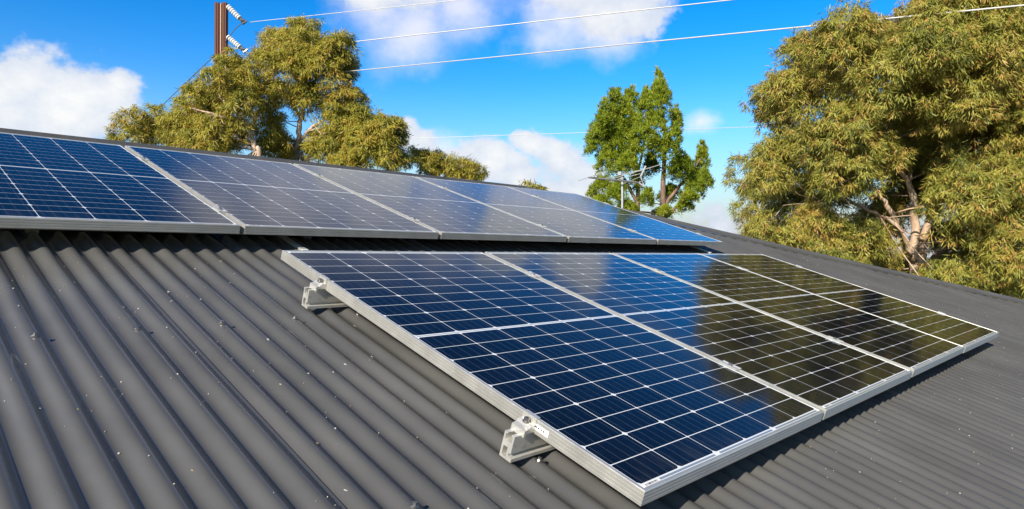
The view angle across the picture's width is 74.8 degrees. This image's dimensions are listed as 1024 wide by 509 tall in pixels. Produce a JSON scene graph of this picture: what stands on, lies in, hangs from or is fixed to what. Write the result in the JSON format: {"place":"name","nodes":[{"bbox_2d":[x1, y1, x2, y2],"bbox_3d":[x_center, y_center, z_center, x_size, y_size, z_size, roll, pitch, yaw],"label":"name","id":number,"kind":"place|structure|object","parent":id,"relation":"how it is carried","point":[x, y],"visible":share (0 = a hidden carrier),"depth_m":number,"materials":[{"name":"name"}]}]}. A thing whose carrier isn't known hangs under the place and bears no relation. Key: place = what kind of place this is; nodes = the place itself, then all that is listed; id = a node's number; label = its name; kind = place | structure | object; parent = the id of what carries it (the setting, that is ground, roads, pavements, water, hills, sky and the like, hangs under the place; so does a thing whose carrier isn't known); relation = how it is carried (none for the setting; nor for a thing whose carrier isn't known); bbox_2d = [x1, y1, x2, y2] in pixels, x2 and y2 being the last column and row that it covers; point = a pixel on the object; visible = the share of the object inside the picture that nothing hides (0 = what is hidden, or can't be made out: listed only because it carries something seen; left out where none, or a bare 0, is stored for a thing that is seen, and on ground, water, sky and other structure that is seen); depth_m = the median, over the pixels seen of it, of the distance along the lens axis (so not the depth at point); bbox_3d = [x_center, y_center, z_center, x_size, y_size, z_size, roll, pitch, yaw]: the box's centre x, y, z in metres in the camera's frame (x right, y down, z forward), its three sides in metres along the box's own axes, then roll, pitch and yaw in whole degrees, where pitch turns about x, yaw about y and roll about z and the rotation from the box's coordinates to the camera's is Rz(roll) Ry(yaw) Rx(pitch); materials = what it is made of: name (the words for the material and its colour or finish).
{"place":"outdoors","nodes":[
{"label":"outdoors","id":0,"kind":"place"},
{"bbox_2d":[169,126,768,146],"bbox_3d":[7.462,-7.027,38.000,59.705,0.678,0.030,0,0,8],"label":"power cable","id":1,"kind":"object","parent":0,"point":[558,133],"visible":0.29,"depth_m":38.84,"materials":[{"name":"grey metal"}]},
{"bbox_2d":[0,0,1021,256],"label":"sky","id":2,"kind":"structure","parent":0,"point":[66,66],"materials":[{"name":"blue"}]},
{"label":"ground","id":3,"kind":"structure","parent":0,"visible":0},
{"bbox_2d":[102,102,166,144],"bbox_3d":[-13.147,-0.802,24.025,3.237,9.216,2.460,0,0,20],"label":"gum tree","id":4,"kind":"object","parent":3,"relation":"on","point":[142,129],"visible":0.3,"depth_m":23.46,"materials":[{"name":"green plant"}]},
{"bbox_2d":[151,43,267,156],"bbox_3d":[-8.637,-1.168,19.431,3.783,9.946,3.110,0,0,-10],"label":"gum tree","id":5,"kind":"object","parent":3,"relation":"on","point":[232,87],"visible":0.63,"depth_m":19.02,"materials":[{"name":"green plant"}]},
{"bbox_2d":[214,2,227,151],"bbox_3d":[-10.869,-2.740,24.988,0.428,13.297,0.235,0,0,0],"label":"power pole","id":6,"kind":"object","parent":3,"relation":"on","point":[220,22],"visible":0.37,"depth_m":24.92,"materials":[{"name":"wood"}]},
{"bbox_2d":[125,58,210,140],"bbox_3d":[-15.088,-4.348,26.000,8.278,6.266,0.030,0,0,14],"label":"power cable","id":7,"kind":"object","parent":6,"relation":"attached to","point":[183,84],"visible":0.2,"depth_m":25.32,"materials":[{"name":"black rubber"}]},
{"bbox_2d":[225,5,247,41],"bbox_3d":[-10.251,-8.608,24.937,0.841,1.411,0.212,0,0,7],"label":"insulator string","id":8,"kind":"object","parent":6,"relation":"attached to","point":[235,14],"visible":1,"depth_m":24.89,"materials":[{"name":"white ceramic"}]},
{"bbox_2d":[253,0,456,21],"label":"power cable","id":9,"kind":"object","parent":8,"relation":"attached to","point":[360,10],"visible":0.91,"depth_m":23.93,"materials":[{"name":"grey metal"}]},
{"bbox_2d":[226,35,247,53],"bbox_3d":[-10.237,-7.827,24.933,0.835,0.712,0.196,0,0,9],"label":"insulator string","id":10,"kind":"object","parent":6,"relation":"attached to","point":[233,41],"visible":0.98,"depth_m":24.89,"materials":[{"name":"white ceramic"}]},
{"bbox_2d":[355,0,730,41],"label":"power cable","id":11,"kind":"object","parent":10,"relation":"attached to","point":[547,20],"visible":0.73,"depth_m":22.01,"materials":[{"name":"grey metal"}]},
{"bbox_2d":[281,4,1023,77],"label":"power cable","id":12,"kind":"object","parent":6,"relation":"attached to","point":[681,38],"visible":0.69,"depth_m":13.49,"materials":[{"name":"grey metal"}]},
{"bbox_2d":[242,13,382,163],"bbox_3d":[-6.289,-1.875,20.991,5.043,11.372,3.564,0,0,13],"label":"gum tree","id":13,"kind":"object","parent":3,"relation":"on","point":[299,51],"visible":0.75,"depth_m":20.24,"materials":[{"name":"green plant"}]},
{"bbox_2d":[323,110,423,171],"bbox_3d":[-4.078,-0.230,20.010,3.118,8.084,2.500,0,0,16],"label":"gum tree","id":14,"kind":"object","parent":3,"relation":"on","point":[381,137],"visible":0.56,"depth_m":19.46,"materials":[{"name":"green plant"}]},
{"bbox_2d":[408,144,490,180],"bbox_3d":[-2.073,-0.074,24.000,3.161,7.798,3.024,0,0,44],"label":"gum tree","id":15,"kind":"object","parent":3,"relation":"on","point":[435,163],"visible":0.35,"depth_m":23.61,"materials":[{"name":"green plant"}]},
{"bbox_2d":[0,128,1023,508],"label":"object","id":16,"kind":"structure","parent":3,"relation":"on","point":[230,332],"depth_m":1.80,"materials":[{"name":"paint"}]},
{"bbox_2d":[276,235,307,249],"bbox_3d":[-1.121,-0.119,3.109,0.031,0.015,0.680,0,18,-46],"label":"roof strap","id":17,"kind":"object","parent":16,"relation":"attached to","point":[292,242],"visible":0.3,"depth_m":2.95,"materials":[{"name":"metal"}]},
{"bbox_2d":[302,287,348,308],"bbox_3d":[0.770,0.153,3.709,4.167,0.074,0.060,0,18,-46],"label":"mounting rail","id":18,"kind":"object","parent":16,"relation":"on","point":[319,298],"visible":0.08,"depth_m":2.24,"materials":[{"name":"metal"}]},
{"bbox_2d":[309,275,329,291],"bbox_3d":[-0.642,0.096,2.237,0.045,0.044,0.044,0,18,-46],"label":"end clamp","id":19,"kind":"object","parent":18,"relation":"attached to","point":[319,283],"visible":1,"depth_m":2.23,"materials":[{"name":"metal"}]},
{"bbox_2d":[525,271,540,277],"bbox_3d":[0.089,0.100,2.953,0.038,0.046,0.068,0,18,-46],"label":"clamp","id":20,"kind":"object","parent":18,"relation":"attached to","point":[534,274],"visible":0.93,"depth_m":2.94,"materials":[{"name":"metal"}]},
{"bbox_2d":[652,268,665,273],"bbox_3d":[0.802,0.103,3.683,0.038,0.046,0.068,0,18,-46],"label":"clamp","id":21,"kind":"object","parent":18,"relation":"attached to","point":[659,270],"visible":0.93,"depth_m":3.67,"materials":[{"name":"metal"}]},
{"bbox_2d":[0,228,700,245],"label":"mounting rail","id":22,"kind":"object","parent":16,"relation":"on","point":[26,230],"visible":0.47,"depth_m":2.79,"materials":[{"name":"metal"}]},
{"bbox_2d":[0,132,239,233],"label":"solar panel","id":23,"kind":"object","parent":22,"relation":"attached to","point":[51,183],"visible":1,"depth_m":2.70,"materials":[{"name":"blue glass"}]},
{"bbox_2d":[213,207,227,214],"bbox_3d":[-1.238,-0.177,2.838,0.038,0.046,0.068,0,18,-46],"label":"clamp","id":24,"kind":"object","parent":22,"relation":"attached to","point":[221,210],"visible":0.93,"depth_m":2.83,"materials":[{"name":"metal"}]},
{"bbox_2d":[125,145,438,238],"bbox_3d":[-1.280,-0.347,3.592,1.000,0.035,1.634,0,18,-46],"label":"solar panel","id":25,"kind":"object","parent":22,"relation":"attached to","point":[255,196],"visible":0.97,"depth_m":3.38,"materials":[{"name":"blue glass"}]},
{"bbox_2d":[407,217,419,222],"bbox_3d":[-0.525,-0.174,3.568,0.038,0.046,0.068,0,18,-46],"label":"clamp","id":26,"kind":"object","parent":22,"relation":"attached to","point":[414,219],"visible":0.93,"depth_m":3.56,"materials":[{"name":"metal"}]},
{"bbox_2d":[293,164,566,241],"bbox_3d":[-0.568,-0.345,4.322,1.000,0.036,1.634,0,18,-46],"label":"solar panel","id":27,"kind":"object","parent":22,"relation":"attached to","point":[445,213],"visible":0.98,"depth_m":4.14,"materials":[{"name":"blue glass"}]},
{"bbox_2d":[416,177,656,243],"bbox_3d":[0.145,-0.342,5.052,1.000,0.036,1.634,0,18,-46],"label":"solar panel","id":28,"kind":"object","parent":22,"relation":"attached to","point":[574,226],"visible":0.96,"depth_m":4.90,"materials":[{"name":"blue glass"}]},
{"bbox_2d":[507,186,722,245],"bbox_3d":[0.857,-0.339,5.782,1.000,0.036,1.634,0,18,-46],"label":"solar panel","id":29,"kind":"object","parent":22,"relation":"attached to","point":[663,233],"visible":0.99,"depth_m":5.64,"materials":[{"name":"blue glass"}]},
{"bbox_2d":[4,260,1022,508],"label":"leaf litter","id":30,"kind":"object","parent":16,"relation":"on","point":[358,370],"visible":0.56,"depth_m":1.75,"materials":[{"name":"brown plant"}]},
{"bbox_2d":[499,429,555,462],"bbox_3d":[1.444,0.456,3.049,4.170,0.074,0.060,0,18,-46],"label":"mounting rail","id":31,"kind":"object","parent":16,"relation":"on","point":[515,446],"visible":0.07,"depth_m":1.57,"materials":[{"name":"metal"}]},
{"bbox_2d":[511,409,539,437],"bbox_3d":[0.032,0.398,1.578,0.045,0.044,0.044,0,18,-46],"label":"end clamp","id":32,"kind":"object","parent":31,"relation":"attached to","point":[524,424],"visible":1,"depth_m":1.57,"materials":[{"name":"metal"}]},
{"bbox_2d":[281,250,823,505],"bbox_3d":[0.060,0.252,2.268,1.001,0.037,1.634,0,17,-46],"label":"solar panel","id":33,"kind":"object","parent":31,"relation":"attached to","point":[639,415],"visible":1,"depth_m":2.00,"materials":[{"name":"glass"}]},
{"bbox_2d":[485,252,912,419],"bbox_3d":[0.772,0.254,2.999,1.000,0.037,1.634,0,18,-46],"label":"solar panel","id":34,"kind":"object","parent":31,"relation":"attached to","point":[829,377],"visible":0.98,"depth_m":2.81,"materials":[{"name":"glass"}]},
{"bbox_2d":[719,360,741,371],"bbox_3d":[0.748,0.395,2.309,0.038,0.046,0.068,0,18,-46],"label":"clamp","id":35,"kind":"object","parent":31,"relation":"attached to","point":[731,365],"visible":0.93,"depth_m":2.30,"materials":[{"name":"metal"}]},
{"bbox_2d":[612,253,964,376],"bbox_3d":[1.486,0.255,3.729,1.000,0.037,1.634,0,18,-46],"label":"solar panel","id":36,"kind":"object","parent":31,"relation":"attached to","point":[916,352],"visible":0.98,"depth_m":3.57,"materials":[{"name":"glass"}]},
{"bbox_2d":[826,336,843,343],"bbox_3d":[1.460,0.398,3.039,0.038,0.046,0.068,0,18,-46],"label":"clamp","id":37,"kind":"object","parent":31,"relation":"attached to","point":[835,339],"visible":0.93,"depth_m":3.03,"materials":[{"name":"metal"}]},
{"bbox_2d":[699,253,998,352],"bbox_3d":[2.197,0.260,4.458,1.000,0.036,1.634,0,18,-46],"label":"solar panel","id":38,"kind":"object","parent":31,"relation":"attached to","point":[968,336],"visible":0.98,"depth_m":4.34,"materials":[{"name":"glass"}]},
{"bbox_2d":[578,164,661,207],"bbox_3d":[1.581,-0.790,9.984,1.329,1.035,0.294,0,0,39],"label":"television aerial","id":39,"kind":"object","parent":16,"relation":"attached to","point":[621,175],"visible":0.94,"depth_m":9.97,"materials":[{"name":"metal"}]},
{"bbox_2d":[686,245,711,253],"bbox_3d":[1.404,-0.113,5.710,0.031,0.015,0.660,0,18,-46],"label":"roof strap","id":40,"kind":"object","parent":16,"relation":"on","point":[699,249],"visible":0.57,"depth_m":5.55,"materials":[{"name":"metal"}]},
{"bbox_3d":[-0.877,-0.429,4.638,5.150,0.074,0.060,0,18,-46],"label":"rail","id":41,"kind":"object","parent":16,"relation":"on","visible":0},
{"bbox_2d":[138,156,149,161],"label":"clamp","id":42,"kind":"object","parent":41,"relation":"attached to","point":[145,159],"visible":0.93,"depth_m":3.51,"materials":[{"name":"metal"}]},
{"bbox_2d":[518,179,549,190],"bbox_3d":[1.173,-0.039,33.926,1.965,7.772,1.984,0,0,-27],"label":"gum tree","id":43,"kind":"object","parent":3,"relation":"on","point":[536,186],"visible":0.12,"depth_m":33.75,"materials":[{"name":"green plant"}]},
{"bbox_2d":[581,65,715,218],"bbox_3d":[5.841,-2.368,28.995,5.798,12.429,4.251,0,0,3],"label":"conifer tree","id":44,"kind":"object","parent":3,"relation":"on","point":[616,135],"visible":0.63,"depth_m":28.19,"materials":[{"name":"green plant"}]},
{"bbox_2d":[719,149,771,232],"bbox_3d":[6.258,0.539,17.459,1.505,6.578,1.561,0,0,44],"label":"gum tree","id":45,"kind":"object","parent":3,"relation":"on","point":[750,213],"visible":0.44,"depth_m":17.36,"materials":[{"name":"green plant"}]},
{"bbox_2d":[735,0,1023,299],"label":"gum tree","id":46,"kind":"object","parent":3,"relation":"on","point":[932,116],"visible":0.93,"depth_m":11.20,"materials":[{"name":"green plant"}]}
]}

